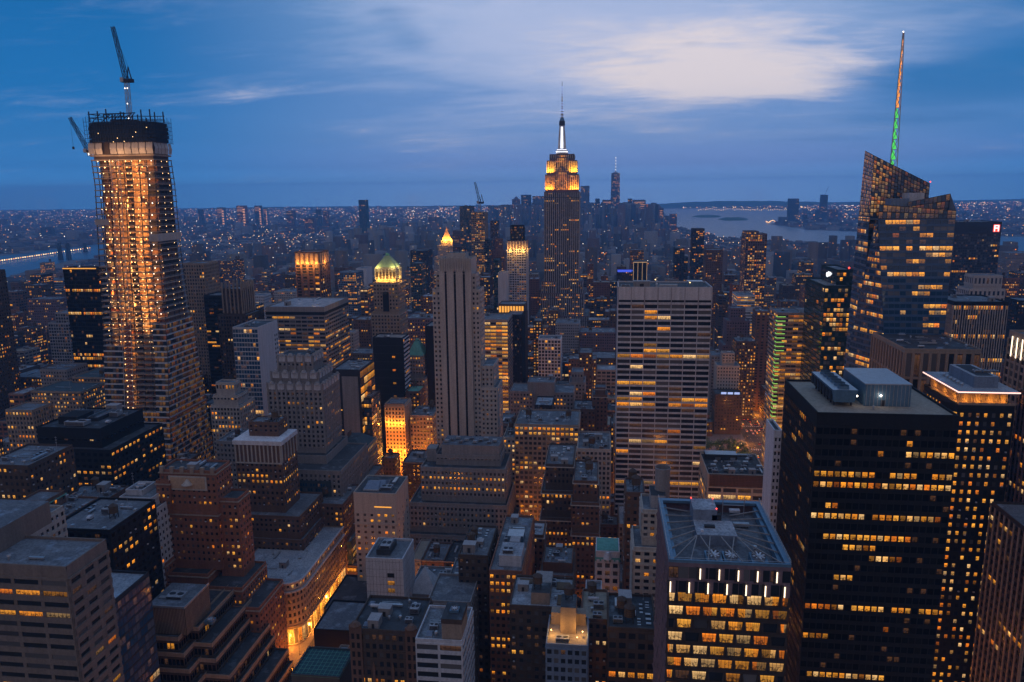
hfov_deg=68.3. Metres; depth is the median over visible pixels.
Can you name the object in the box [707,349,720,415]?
stone block
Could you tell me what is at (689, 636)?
window
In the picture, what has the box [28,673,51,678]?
window
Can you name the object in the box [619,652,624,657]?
window
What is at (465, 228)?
glass tower
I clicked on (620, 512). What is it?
city block
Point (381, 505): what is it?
stone block
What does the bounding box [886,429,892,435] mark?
window
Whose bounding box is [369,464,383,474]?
stone block
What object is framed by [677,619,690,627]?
window
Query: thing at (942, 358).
window
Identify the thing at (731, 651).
window
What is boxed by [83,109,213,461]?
unfinished skyscraper
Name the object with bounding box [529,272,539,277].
city block
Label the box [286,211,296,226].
tower
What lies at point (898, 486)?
window
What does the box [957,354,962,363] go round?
window
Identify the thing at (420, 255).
apartment tower
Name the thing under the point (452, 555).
city block
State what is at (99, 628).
window
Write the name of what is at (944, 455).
window
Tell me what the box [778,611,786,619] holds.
window
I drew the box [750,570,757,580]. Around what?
window
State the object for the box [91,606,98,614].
window
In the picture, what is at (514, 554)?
brick tower
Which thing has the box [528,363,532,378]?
city block
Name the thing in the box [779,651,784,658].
window
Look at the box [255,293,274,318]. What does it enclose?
apartment block
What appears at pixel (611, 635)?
window
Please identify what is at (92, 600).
window
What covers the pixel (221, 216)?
tower
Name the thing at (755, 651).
window
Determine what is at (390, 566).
office tower
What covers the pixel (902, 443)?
window
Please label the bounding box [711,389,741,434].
office block
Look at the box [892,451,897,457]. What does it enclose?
window
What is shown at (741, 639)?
window
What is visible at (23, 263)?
water
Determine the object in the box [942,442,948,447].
window
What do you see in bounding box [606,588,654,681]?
brick block
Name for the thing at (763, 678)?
window
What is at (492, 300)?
city block
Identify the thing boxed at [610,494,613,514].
row building
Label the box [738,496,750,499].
window
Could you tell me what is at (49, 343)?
city block
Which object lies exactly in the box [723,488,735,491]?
window
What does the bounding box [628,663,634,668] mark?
window
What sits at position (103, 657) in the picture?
window
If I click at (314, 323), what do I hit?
office block
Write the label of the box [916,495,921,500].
window
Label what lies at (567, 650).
brick tower
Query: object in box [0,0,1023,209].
sky
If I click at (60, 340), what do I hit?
apartment tower
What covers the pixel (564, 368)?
city block
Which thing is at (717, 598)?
window
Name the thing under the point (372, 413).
glass block
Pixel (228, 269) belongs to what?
city block
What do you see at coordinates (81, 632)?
window
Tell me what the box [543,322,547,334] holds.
city block
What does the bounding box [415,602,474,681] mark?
office block
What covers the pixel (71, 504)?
loft block
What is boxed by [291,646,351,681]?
block
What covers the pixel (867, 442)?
window
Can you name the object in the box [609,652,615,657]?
window
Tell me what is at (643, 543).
apartment tower
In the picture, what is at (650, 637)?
window
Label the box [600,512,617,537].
city block
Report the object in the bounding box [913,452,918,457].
window
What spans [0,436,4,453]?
city block
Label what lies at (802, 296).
city block
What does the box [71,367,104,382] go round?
loft block
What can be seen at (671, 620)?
window
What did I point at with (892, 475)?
window
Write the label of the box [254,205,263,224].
tower
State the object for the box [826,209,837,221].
tower
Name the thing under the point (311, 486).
terraced office
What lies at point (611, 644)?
window
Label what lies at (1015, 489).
office tower
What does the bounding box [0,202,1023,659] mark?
ground
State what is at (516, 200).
tower
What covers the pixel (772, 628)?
window
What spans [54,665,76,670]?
window
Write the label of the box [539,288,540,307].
city block
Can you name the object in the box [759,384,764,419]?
city block
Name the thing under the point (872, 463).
window
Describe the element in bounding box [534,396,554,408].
city block
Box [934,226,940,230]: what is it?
window
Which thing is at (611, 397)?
city block
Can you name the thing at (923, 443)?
window
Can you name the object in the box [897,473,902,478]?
window
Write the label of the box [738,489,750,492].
window
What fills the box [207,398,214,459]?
city block
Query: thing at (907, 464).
window
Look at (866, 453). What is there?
window
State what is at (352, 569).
block
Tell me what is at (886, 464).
window
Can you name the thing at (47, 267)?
city block
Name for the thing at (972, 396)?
office tower
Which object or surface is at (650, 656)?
window
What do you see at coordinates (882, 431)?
window
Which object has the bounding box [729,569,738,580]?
window
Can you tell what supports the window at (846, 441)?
in the office tower at (867, 459)
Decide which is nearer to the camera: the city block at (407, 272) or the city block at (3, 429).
the city block at (3, 429)
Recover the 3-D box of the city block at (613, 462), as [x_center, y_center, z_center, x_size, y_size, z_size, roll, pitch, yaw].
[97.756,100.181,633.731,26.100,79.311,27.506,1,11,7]
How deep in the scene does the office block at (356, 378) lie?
644.28 m
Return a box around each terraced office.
[152,583,293,681]
[299,480,356,564]
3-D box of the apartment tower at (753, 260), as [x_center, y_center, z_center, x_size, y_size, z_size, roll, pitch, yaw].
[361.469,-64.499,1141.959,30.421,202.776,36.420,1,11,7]
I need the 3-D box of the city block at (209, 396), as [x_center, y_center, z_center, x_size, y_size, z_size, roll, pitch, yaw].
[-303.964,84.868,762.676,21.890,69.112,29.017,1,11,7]
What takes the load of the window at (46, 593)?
in the office tower at (58, 619)
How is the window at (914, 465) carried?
in the office tower at (867, 459)
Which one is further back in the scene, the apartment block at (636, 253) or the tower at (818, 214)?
the tower at (818, 214)
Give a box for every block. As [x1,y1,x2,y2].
[0,417,7,437]
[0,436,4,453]
[0,437,78,499]
[3,436,9,452]
[5,402,54,450]
[8,285,31,312]
[8,380,42,406]
[10,280,27,289]
[11,312,29,330]
[14,331,25,343]
[14,335,25,348]
[16,346,41,364]
[17,325,29,330]
[17,355,25,365]
[19,364,39,371]
[20,368,41,388]
[20,489,98,516]
[23,281,54,297]
[23,322,47,363]
[28,275,64,295]
[30,273,55,295]
[30,380,105,418]
[31,505,67,536]
[36,403,166,486]
[37,363,52,367]
[40,259,56,277]
[40,362,87,385]
[46,328,51,354]
[48,354,52,363]
[66,492,164,599]
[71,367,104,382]
[71,476,128,497]
[111,570,160,681]
[119,473,173,585]
[167,452,201,463]
[202,374,208,392]
[205,393,215,399]
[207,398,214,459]
[216,428,247,488]
[217,259,238,284]
[219,273,223,287]
[235,256,244,283]
[241,275,254,282]
[254,280,264,290]
[254,526,346,645]
[255,272,284,288]
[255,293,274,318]
[255,303,264,318]
[261,269,272,290]
[265,297,350,367]
[268,282,279,290]
[274,287,296,302]
[285,272,296,287]
[289,266,295,273]
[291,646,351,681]
[314,599,365,647]
[320,484,358,573]
[324,574,367,611]
[332,359,374,435]
[334,264,352,291]
[338,270,363,314]
[339,644,349,647]
[347,430,377,471]
[347,556,357,574]
[349,314,360,328]
[349,595,432,681]
[351,348,372,358]
[353,475,409,580]
[356,266,372,286]
[360,286,373,315]
[364,386,382,463]
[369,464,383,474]
[381,448,400,475]
[402,449,426,512]
[403,275,410,304]
[404,266,409,277]
[405,287,408,308]
[406,379,425,411]
[408,313,432,349]
[410,399,436,449]
[410,435,520,550]
[412,565,451,597]
[414,539,430,575]
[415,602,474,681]
[421,290,432,312]
[421,542,451,565]
[428,558,479,681]
[430,269,433,293]
[444,540,462,566]
[452,230,460,250]
[458,525,497,681]
[480,272,492,304]
[484,305,493,312]
[490,296,493,305]
[499,301,527,382]
[503,413,514,435]
[503,416,516,484]
[509,374,574,416]
[509,571,574,681]
[514,406,580,520]
[528,324,532,339]
[528,340,532,351]
[528,352,532,365]
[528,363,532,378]
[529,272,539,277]
[529,277,539,314]
[529,296,530,323]
[533,317,543,375]
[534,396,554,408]
[535,521,546,572]
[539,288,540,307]
[540,543,575,594]
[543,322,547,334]
[548,307,559,334]
[556,317,579,355]
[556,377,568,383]
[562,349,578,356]
[562,357,568,379]
[568,354,596,390]
[573,393,595,430]
[576,428,610,514]
[579,347,592,399]
[580,271,586,286]
[580,327,615,352]
[581,581,607,681]
[585,292,588,304]
[586,580,601,588]
[587,263,593,297]
[588,298,594,316]
[588,315,609,326]
[593,278,609,308]
[593,351,615,364]
[595,537,619,592]
[596,296,606,316]
[596,365,615,394]
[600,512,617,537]
[601,272,607,279]
[605,308,609,317]
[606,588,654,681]
[607,415,612,430]
[608,390,615,402]
[608,403,614,414]
[610,280,615,295]
[610,296,615,307]
[610,305,616,334]
[610,413,614,466]
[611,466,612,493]
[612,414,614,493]
[616,264,626,271]
[616,269,632,304]
[617,504,623,561]
[622,468,644,589]
[629,248,643,268]
[664,277,678,282]
[694,272,702,279]
[698,448,763,501]
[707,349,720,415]
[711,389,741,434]
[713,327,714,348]
[714,292,725,349]
[723,287,728,296]
[724,271,737,287]
[726,296,728,316]
[729,282,738,305]
[731,333,755,419]
[732,291,760,335]
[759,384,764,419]
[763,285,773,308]
[765,274,776,286]
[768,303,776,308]
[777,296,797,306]
[778,283,794,298]
[792,272,813,299]
[797,260,813,273]
[799,282,805,307]
[869,332,981,391]
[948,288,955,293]
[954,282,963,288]
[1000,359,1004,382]
[1002,272,1019,296]
[1009,271,1023,296]
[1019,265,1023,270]
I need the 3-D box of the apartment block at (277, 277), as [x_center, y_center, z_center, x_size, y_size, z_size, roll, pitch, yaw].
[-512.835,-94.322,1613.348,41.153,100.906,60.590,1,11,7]
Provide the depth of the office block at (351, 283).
1301.02 m
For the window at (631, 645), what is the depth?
294.64 m
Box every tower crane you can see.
[68,117,91,155]
[110,26,133,118]
[474,182,483,211]
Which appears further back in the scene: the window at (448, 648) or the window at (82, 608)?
the window at (448, 648)
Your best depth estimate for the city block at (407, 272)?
1550.66 m
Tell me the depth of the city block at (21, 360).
909.17 m
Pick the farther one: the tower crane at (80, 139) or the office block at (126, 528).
the tower crane at (80, 139)
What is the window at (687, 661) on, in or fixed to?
in the office tower at (722, 579)
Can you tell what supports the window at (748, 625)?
in the office tower at (722, 579)
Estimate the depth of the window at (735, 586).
216.46 m
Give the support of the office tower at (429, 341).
on the ground
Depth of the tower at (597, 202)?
5475.23 m
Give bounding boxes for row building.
[577,597,580,607]
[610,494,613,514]
[620,562,622,580]
[707,413,712,435]
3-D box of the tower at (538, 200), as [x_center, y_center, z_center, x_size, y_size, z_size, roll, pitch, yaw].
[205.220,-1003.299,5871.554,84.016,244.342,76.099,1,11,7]
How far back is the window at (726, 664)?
221.32 m
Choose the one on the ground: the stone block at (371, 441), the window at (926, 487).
the stone block at (371, 441)
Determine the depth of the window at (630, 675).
297.02 m
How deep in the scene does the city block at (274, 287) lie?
1562.21 m
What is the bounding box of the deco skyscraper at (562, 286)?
[536,87,589,327]
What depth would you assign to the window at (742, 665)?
220.73 m
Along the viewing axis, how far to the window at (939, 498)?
274.50 m
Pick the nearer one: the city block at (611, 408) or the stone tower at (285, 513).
the stone tower at (285, 513)
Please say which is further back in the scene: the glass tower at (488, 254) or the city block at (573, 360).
the glass tower at (488, 254)
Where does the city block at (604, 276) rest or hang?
on the ground
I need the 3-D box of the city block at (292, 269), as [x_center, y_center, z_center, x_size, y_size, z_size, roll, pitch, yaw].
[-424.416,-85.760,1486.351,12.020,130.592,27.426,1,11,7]
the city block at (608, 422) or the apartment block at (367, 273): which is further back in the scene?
the apartment block at (367, 273)
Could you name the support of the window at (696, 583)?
in the office tower at (722, 579)
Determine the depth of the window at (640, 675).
296.62 m
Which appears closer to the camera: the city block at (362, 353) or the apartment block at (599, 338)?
the city block at (362, 353)
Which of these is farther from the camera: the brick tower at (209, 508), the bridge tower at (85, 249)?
the bridge tower at (85, 249)
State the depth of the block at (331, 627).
410.82 m
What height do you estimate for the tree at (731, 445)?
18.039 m
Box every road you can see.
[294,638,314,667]
[741,413,763,467]
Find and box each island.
[693,215,721,217]
[718,217,747,220]
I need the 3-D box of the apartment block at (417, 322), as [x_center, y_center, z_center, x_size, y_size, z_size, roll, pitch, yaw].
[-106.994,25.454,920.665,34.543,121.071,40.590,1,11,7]
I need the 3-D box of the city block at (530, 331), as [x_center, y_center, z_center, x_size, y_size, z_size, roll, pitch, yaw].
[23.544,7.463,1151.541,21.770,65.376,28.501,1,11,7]
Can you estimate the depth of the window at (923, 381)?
457.24 m
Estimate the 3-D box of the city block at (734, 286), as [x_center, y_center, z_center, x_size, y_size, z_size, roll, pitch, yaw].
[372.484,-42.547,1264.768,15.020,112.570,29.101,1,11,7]
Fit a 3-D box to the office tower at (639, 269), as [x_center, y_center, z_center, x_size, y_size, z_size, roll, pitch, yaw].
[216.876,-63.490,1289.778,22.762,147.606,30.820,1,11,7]
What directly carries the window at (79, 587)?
in the office tower at (58, 619)
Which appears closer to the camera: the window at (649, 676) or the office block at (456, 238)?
the window at (649, 676)
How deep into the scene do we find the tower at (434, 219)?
5237.96 m
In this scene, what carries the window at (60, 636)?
in the office tower at (58, 619)
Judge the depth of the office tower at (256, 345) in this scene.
649.81 m
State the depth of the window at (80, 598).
271.96 m
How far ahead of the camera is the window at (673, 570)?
217.68 m
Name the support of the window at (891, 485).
in the office tower at (867, 459)
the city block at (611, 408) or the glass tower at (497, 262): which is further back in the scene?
the glass tower at (497, 262)
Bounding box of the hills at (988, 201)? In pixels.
[953,199,1023,202]
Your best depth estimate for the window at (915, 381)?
457.57 m
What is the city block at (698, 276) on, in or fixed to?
on the ground
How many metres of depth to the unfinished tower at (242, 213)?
6435.44 m
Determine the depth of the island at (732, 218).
7028.06 m
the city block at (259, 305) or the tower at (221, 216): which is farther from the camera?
the tower at (221, 216)
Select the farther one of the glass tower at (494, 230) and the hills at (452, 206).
the hills at (452, 206)
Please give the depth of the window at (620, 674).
297.53 m
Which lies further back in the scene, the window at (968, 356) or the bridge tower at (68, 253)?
the bridge tower at (68, 253)
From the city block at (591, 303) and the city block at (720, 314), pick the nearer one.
the city block at (720, 314)
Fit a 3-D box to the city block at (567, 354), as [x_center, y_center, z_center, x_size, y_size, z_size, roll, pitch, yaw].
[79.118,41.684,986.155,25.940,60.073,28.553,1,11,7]
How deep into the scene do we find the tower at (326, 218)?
6150.09 m
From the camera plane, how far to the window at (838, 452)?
275.64 m
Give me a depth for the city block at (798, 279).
1384.81 m
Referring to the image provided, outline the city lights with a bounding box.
[0,201,1019,260]
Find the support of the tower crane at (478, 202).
on the unfinished tower at (479, 227)
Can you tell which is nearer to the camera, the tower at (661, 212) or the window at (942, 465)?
the window at (942, 465)
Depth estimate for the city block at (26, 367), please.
899.85 m
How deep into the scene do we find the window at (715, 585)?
217.09 m
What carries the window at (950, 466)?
in the office tower at (867, 459)
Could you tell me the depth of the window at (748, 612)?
217.41 m
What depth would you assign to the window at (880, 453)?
273.96 m
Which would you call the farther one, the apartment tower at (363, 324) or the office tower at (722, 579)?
the apartment tower at (363, 324)
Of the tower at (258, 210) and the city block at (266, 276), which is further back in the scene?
the tower at (258, 210)
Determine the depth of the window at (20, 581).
268.47 m
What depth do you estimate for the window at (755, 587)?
215.80 m
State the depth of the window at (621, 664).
296.70 m
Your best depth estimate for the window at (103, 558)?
284.88 m
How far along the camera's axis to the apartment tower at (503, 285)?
1126.38 m
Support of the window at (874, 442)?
in the office tower at (867, 459)
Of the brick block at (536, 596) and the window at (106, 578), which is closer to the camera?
the window at (106, 578)
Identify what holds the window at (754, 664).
in the office tower at (722, 579)
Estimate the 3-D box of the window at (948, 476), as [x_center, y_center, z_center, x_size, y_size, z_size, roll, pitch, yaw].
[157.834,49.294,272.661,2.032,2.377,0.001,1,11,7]
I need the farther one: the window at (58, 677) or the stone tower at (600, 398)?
the stone tower at (600, 398)
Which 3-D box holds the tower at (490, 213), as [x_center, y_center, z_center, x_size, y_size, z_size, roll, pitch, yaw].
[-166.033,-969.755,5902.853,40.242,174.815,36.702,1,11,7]
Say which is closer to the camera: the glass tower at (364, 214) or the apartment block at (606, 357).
the apartment block at (606, 357)
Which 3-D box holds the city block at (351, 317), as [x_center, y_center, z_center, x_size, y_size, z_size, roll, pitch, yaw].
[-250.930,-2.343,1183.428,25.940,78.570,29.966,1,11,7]
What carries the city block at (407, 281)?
on the ground
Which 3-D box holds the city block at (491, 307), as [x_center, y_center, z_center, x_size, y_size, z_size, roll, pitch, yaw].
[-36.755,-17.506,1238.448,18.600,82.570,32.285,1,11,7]
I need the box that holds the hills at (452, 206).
[194,205,498,209]
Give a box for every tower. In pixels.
[0,269,21,418]
[0,499,124,681]
[27,296,67,347]
[48,310,73,364]
[57,243,63,259]
[62,266,112,370]
[65,243,71,259]
[83,243,87,251]
[154,459,288,647]
[183,261,220,392]
[198,209,204,223]
[204,291,222,392]
[210,379,255,459]
[216,207,226,226]
[217,280,263,378]
[232,319,279,415]
[232,409,324,550]
[236,205,248,225]
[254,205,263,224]
[263,208,268,224]
[266,348,368,495]
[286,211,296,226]
[294,250,331,296]
[305,217,317,233]
[316,209,321,225]
[323,211,329,226]
[350,329,359,351]
[353,316,372,347]
[358,200,369,232]
[365,537,414,597]
[371,253,408,343]
[372,333,410,454]
[384,397,411,475]
[410,249,432,293]
[410,262,426,312]
[410,338,427,404]
[425,321,435,404]
[428,217,440,227]
[432,247,502,447]
[434,227,452,273]
[460,205,474,255]
[471,211,487,272]
[484,238,492,284]
[485,312,512,412]
[488,206,493,223]
[489,514,534,681]
[490,220,499,249]
[492,238,506,295]
[493,206,498,219]
[493,258,501,312]
[498,271,508,311]
[507,225,528,323]
[508,310,525,383]
[512,196,519,208]
[521,195,530,206]
[532,196,543,207]
[538,335,561,379]
[539,443,576,545]
[545,584,588,681]
[569,367,585,399]
[570,456,599,597]
[580,186,589,207]
[592,383,607,430]
[595,199,599,206]
[602,200,611,203]
[614,279,712,514]
[629,464,670,609]
[632,200,645,211]
[633,260,646,279]
[652,494,791,681]
[658,205,663,226]
[664,216,668,228]
[669,214,676,231]
[673,247,687,280]
[689,228,704,279]
[702,248,722,345]
[713,351,739,388]
[718,306,749,351]
[739,230,766,307]
[751,308,768,410]
[761,307,803,462]
[762,419,781,529]
[776,368,958,681]
[787,198,798,221]
[800,264,852,379]
[802,214,807,219]
[815,209,821,219]
[819,186,828,219]
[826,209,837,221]
[838,213,844,219]
[923,364,1020,681]
[944,294,1008,381]
[949,219,1001,287]
[956,273,1005,299]
[970,501,1023,681]
[997,251,1023,275]
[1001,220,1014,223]
[1002,330,1023,501]
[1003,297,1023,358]
[1005,389,1023,501]
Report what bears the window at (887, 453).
in the office tower at (867, 459)
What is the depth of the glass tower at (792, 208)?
6373.62 m
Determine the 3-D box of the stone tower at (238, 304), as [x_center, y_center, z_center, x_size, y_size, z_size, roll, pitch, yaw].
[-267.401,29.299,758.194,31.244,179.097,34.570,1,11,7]
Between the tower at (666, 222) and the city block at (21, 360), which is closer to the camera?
the city block at (21, 360)
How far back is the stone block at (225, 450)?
555.49 m
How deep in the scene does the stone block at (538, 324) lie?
952.05 m
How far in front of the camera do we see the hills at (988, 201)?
15155.27 m
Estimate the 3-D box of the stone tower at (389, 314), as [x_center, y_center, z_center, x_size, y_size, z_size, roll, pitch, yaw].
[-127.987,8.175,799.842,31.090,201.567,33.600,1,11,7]
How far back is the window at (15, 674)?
276.86 m
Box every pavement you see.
[292,630,313,666]
[710,346,762,453]
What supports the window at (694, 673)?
in the office tower at (722, 579)
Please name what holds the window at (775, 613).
in the office tower at (722, 579)
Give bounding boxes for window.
[0,578,10,582]
[0,589,12,593]
[0,599,13,603]
[0,610,15,614]
[0,620,16,624]
[0,631,18,635]
[0,641,19,645]
[0,651,21,656]
[0,661,23,666]
[2,672,24,676]
[14,579,37,584]
[16,590,39,594]
[18,600,40,605]
[19,611,42,616]
[21,622,43,626]
[22,632,45,637]
[24,642,46,647]
[25,653,48,657]
[27,663,49,668]
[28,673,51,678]
[42,580,65,585]
[43,591,67,596]
[45,602,68,607]
[46,613,69,617]
[48,623,71,628]
[49,634,72,638]
[51,644,74,649]
[52,655,75,659]
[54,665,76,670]
[55,675,78,680]
[71,574,79,582]
[73,585,81,593]
[74,595,82,604]
[76,606,83,614]
[77,616,85,625]
[78,626,86,635]
[80,637,87,646]
[81,647,89,656]
[83,657,90,666]
[84,668,91,677]
[85,564,93,572]
[87,575,94,583]
[88,585,95,593]
[89,595,96,603]
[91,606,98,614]
[92,615,99,624]
[93,626,100,634]
[96,646,103,655]
[97,656,104,665]
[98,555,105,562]
[101,576,108,583]
[102,585,109,593]
[107,625,114,633]
[308,619,310,633]
[311,615,313,628]
[314,610,316,624]
[387,573,393,577]
[388,588,394,592]
[417,644,437,649]
[417,653,437,658]
[417,662,437,667]
[418,671,438,676]
[440,645,460,650]
[440,654,460,659]
[441,664,461,669]
[441,673,461,678]
[499,306,522,311]
[560,127,562,147]
[609,632,615,637]
[609,642,615,647]
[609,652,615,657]
[609,662,615,666]
[609,671,614,676]
[618,662,624,667]
[618,672,624,677]
[619,633,625,638]
[619,643,625,648]
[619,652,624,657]
[628,643,634,648]
[628,653,634,658]
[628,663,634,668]
[628,672,634,677]
[629,633,634,638]
[637,673,643,678]
[638,634,644,639]
[638,644,644,649]
[638,654,644,658]
[638,663,643,668]
[647,664,652,669]
[647,674,652,678]
[648,634,653,639]
[648,644,653,649]
[648,654,653,659]
[667,657,673,664]
[667,669,670,677]
[668,618,673,626]
[668,631,681,639]
[669,566,677,577]
[669,591,674,600]
[669,605,682,614]
[669,644,672,652]
[674,657,680,665]
[675,670,688,678]
[676,645,689,653]
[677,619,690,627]
[678,581,685,591]
[678,592,681,600]
[679,567,687,577]
[682,592,691,601]
[684,658,690,665]
[685,632,698,640]
[686,606,699,614]
[688,581,697,592]
[689,567,696,578]
[691,658,697,666]
[692,671,696,678]
[693,646,706,654]
[694,620,707,628]
[695,593,699,601]
[697,671,705,679]
[698,582,707,592]
[699,568,708,578]
[700,593,708,602]
[701,659,714,667]
[702,633,715,641]
[703,607,711,615]
[708,488,720,491]
[708,495,720,498]
[709,568,715,579]
[709,672,722,680]
[710,647,719,654]
[711,621,724,629]
[712,594,725,603]
[712,608,716,615]
[713,582,717,593]
[718,583,727,593]
[718,660,731,668]
[719,569,728,579]
[719,634,732,642]
[719,647,723,655]
[720,608,725,616]
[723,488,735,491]
[723,495,735,498]
[726,608,733,616]
[726,673,739,681]
[727,647,734,655]
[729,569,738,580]
[729,622,737,630]
[730,595,737,603]
[732,583,737,594]
[734,648,740,656]
[735,661,748,669]
[737,622,742,630]
[737,635,749,643]
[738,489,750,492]
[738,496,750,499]
[738,595,743,604]
[738,609,744,617]
[739,584,746,594]
[743,570,748,580]
[743,674,756,681]
[744,648,752,656]
[745,609,751,617]
[746,622,751,630]
[747,595,760,604]
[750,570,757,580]
[751,584,758,595]
[752,623,759,631]
[752,662,756,669]
[753,489,761,492]
[753,496,761,499]
[753,649,757,657]
[754,636,767,644]
[755,610,768,618]
[756,662,765,670]
[759,585,765,595]
[760,675,773,681]
[762,650,770,657]
[763,570,769,581]
[763,623,776,632]
[765,596,772,605]
[770,571,777,581]
[770,585,778,596]
[770,650,775,658]
[770,663,783,671]
[771,637,784,645]
[772,597,778,605]
[773,611,778,619]
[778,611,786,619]
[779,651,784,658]
[782,571,790,582]
[817,428,822,433]
[823,428,829,433]
[823,439,828,444]
[830,428,836,433]
[830,439,835,444]
[836,450,841,455]
[837,428,843,433]
[837,439,842,444]
[843,450,848,455]
[844,428,850,434]
[844,439,849,444]
[850,439,856,445]
[850,450,855,455]
[851,428,857,434]
[856,461,861,466]
[857,439,863,445]
[857,450,862,456]
[858,429,864,434]
[863,450,869,456]
[863,461,868,466]
[864,440,870,445]
[865,429,871,434]
[870,451,876,456]
[870,461,875,467]
[871,440,877,445]
[872,429,878,434]
[876,472,881,477]
[877,451,883,456]
[877,462,882,467]
[878,440,884,445]
[879,429,885,434]
[883,472,888,478]
[884,451,890,456]
[884,462,889,467]
[885,440,891,446]
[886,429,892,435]
[889,483,894,489]
[890,473,895,478]
[891,462,896,467]
[892,440,898,446]
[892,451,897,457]
[893,429,899,435]
[896,484,901,489]
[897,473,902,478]
[898,451,904,457]
[898,462,903,467]
[899,441,905,446]
[900,430,906,435]
[903,484,908,489]
[904,473,909,478]
[905,353,911,376]
[905,462,910,468]
[906,452,911,457]
[907,441,912,446]
[908,430,913,435]
[909,495,914,500]
[910,484,915,489]
[911,473,916,479]
[912,463,917,468]
[913,353,919,376]
[913,379,917,388]
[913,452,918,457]
[914,441,919,446]
[915,430,920,435]
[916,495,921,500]
[917,484,922,489]
[918,474,923,479]
[919,463,924,468]
[920,226,926,230]
[920,379,925,391]
[920,452,925,457]
[921,441,926,446]
[922,354,928,376]
[922,430,927,436]
[923,495,928,500]
[924,484,929,490]
[925,474,930,479]
[926,463,931,468]
[927,226,933,230]
[927,452,932,458]
[928,441,933,447]
[929,430,935,436]
[929,506,934,511]
[930,354,936,371]
[930,495,935,501]
[931,485,936,490]
[932,474,937,479]
[933,463,938,469]
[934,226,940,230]
[934,452,939,458]
[935,441,940,447]
[936,430,942,436]
[936,506,941,511]
[937,496,942,501]
[938,485,943,490]
[939,354,945,371]
[939,474,944,480]
[940,463,945,469]
[941,226,947,230]
[941,453,947,458]
[941,517,947,522]
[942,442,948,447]
[943,431,949,436]
[943,506,948,512]
[944,496,949,501]
[945,485,950,490]
[946,474,951,480]
[947,354,953,371]
[947,464,953,469]
[948,226,954,230]
[948,453,954,458]
[949,442,955,447]
[950,431,956,436]
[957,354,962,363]
[965,354,970,363]
[974,354,979,366]
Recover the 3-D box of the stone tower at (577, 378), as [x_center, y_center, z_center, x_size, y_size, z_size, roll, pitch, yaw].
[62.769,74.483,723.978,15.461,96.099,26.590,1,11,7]
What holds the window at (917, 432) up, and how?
in the office tower at (867, 459)
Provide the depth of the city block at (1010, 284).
1163.60 m
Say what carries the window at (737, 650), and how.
in the office tower at (722, 579)
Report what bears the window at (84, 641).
in the office tower at (58, 619)
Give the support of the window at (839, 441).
in the office tower at (867, 459)
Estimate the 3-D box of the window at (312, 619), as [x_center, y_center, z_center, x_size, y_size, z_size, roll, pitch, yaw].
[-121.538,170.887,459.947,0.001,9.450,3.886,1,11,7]
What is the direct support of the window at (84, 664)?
in the office tower at (58, 619)
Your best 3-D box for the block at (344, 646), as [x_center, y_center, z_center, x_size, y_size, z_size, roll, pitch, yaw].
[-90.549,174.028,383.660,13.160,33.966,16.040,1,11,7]
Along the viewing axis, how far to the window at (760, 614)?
216.99 m
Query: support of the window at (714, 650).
in the office tower at (722, 579)
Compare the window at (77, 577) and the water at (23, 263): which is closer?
the window at (77, 577)
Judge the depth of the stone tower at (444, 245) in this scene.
1846.76 m
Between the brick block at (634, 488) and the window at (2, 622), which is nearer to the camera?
the window at (2, 622)
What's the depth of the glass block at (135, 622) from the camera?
314.88 m
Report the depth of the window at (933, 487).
274.03 m
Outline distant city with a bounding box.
[0,202,1023,515]
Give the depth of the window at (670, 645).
222.30 m
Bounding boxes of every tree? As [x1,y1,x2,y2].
[706,438,713,449]
[712,438,725,447]
[713,442,725,450]
[723,436,733,443]
[727,441,734,449]
[739,444,751,453]
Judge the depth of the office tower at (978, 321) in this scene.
609.60 m
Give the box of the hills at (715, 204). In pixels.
[659,201,960,207]
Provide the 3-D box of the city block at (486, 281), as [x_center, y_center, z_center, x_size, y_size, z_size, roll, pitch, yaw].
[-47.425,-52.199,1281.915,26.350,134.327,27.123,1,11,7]
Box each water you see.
[0,244,106,276]
[664,208,1023,250]
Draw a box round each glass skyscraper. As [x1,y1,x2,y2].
[611,157,619,213]
[843,31,955,373]
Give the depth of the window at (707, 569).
216.62 m
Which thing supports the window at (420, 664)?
in the office block at (444, 644)
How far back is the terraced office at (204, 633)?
363.78 m
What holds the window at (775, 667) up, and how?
in the office tower at (722, 579)
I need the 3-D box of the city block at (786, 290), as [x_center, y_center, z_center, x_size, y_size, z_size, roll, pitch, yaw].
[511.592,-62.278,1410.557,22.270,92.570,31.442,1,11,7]
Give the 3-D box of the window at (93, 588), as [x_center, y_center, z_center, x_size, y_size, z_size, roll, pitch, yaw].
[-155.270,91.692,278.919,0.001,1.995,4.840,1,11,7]
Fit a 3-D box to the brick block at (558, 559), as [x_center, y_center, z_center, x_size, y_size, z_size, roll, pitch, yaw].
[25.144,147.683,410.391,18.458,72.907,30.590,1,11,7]
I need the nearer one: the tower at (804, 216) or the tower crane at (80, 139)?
the tower crane at (80, 139)
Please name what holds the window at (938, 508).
in the office tower at (867, 459)
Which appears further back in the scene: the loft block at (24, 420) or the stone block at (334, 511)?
the loft block at (24, 420)
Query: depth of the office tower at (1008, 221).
5174.31 m
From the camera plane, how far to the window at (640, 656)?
295.00 m
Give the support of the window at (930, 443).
in the office tower at (867, 459)
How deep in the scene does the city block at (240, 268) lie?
1689.43 m

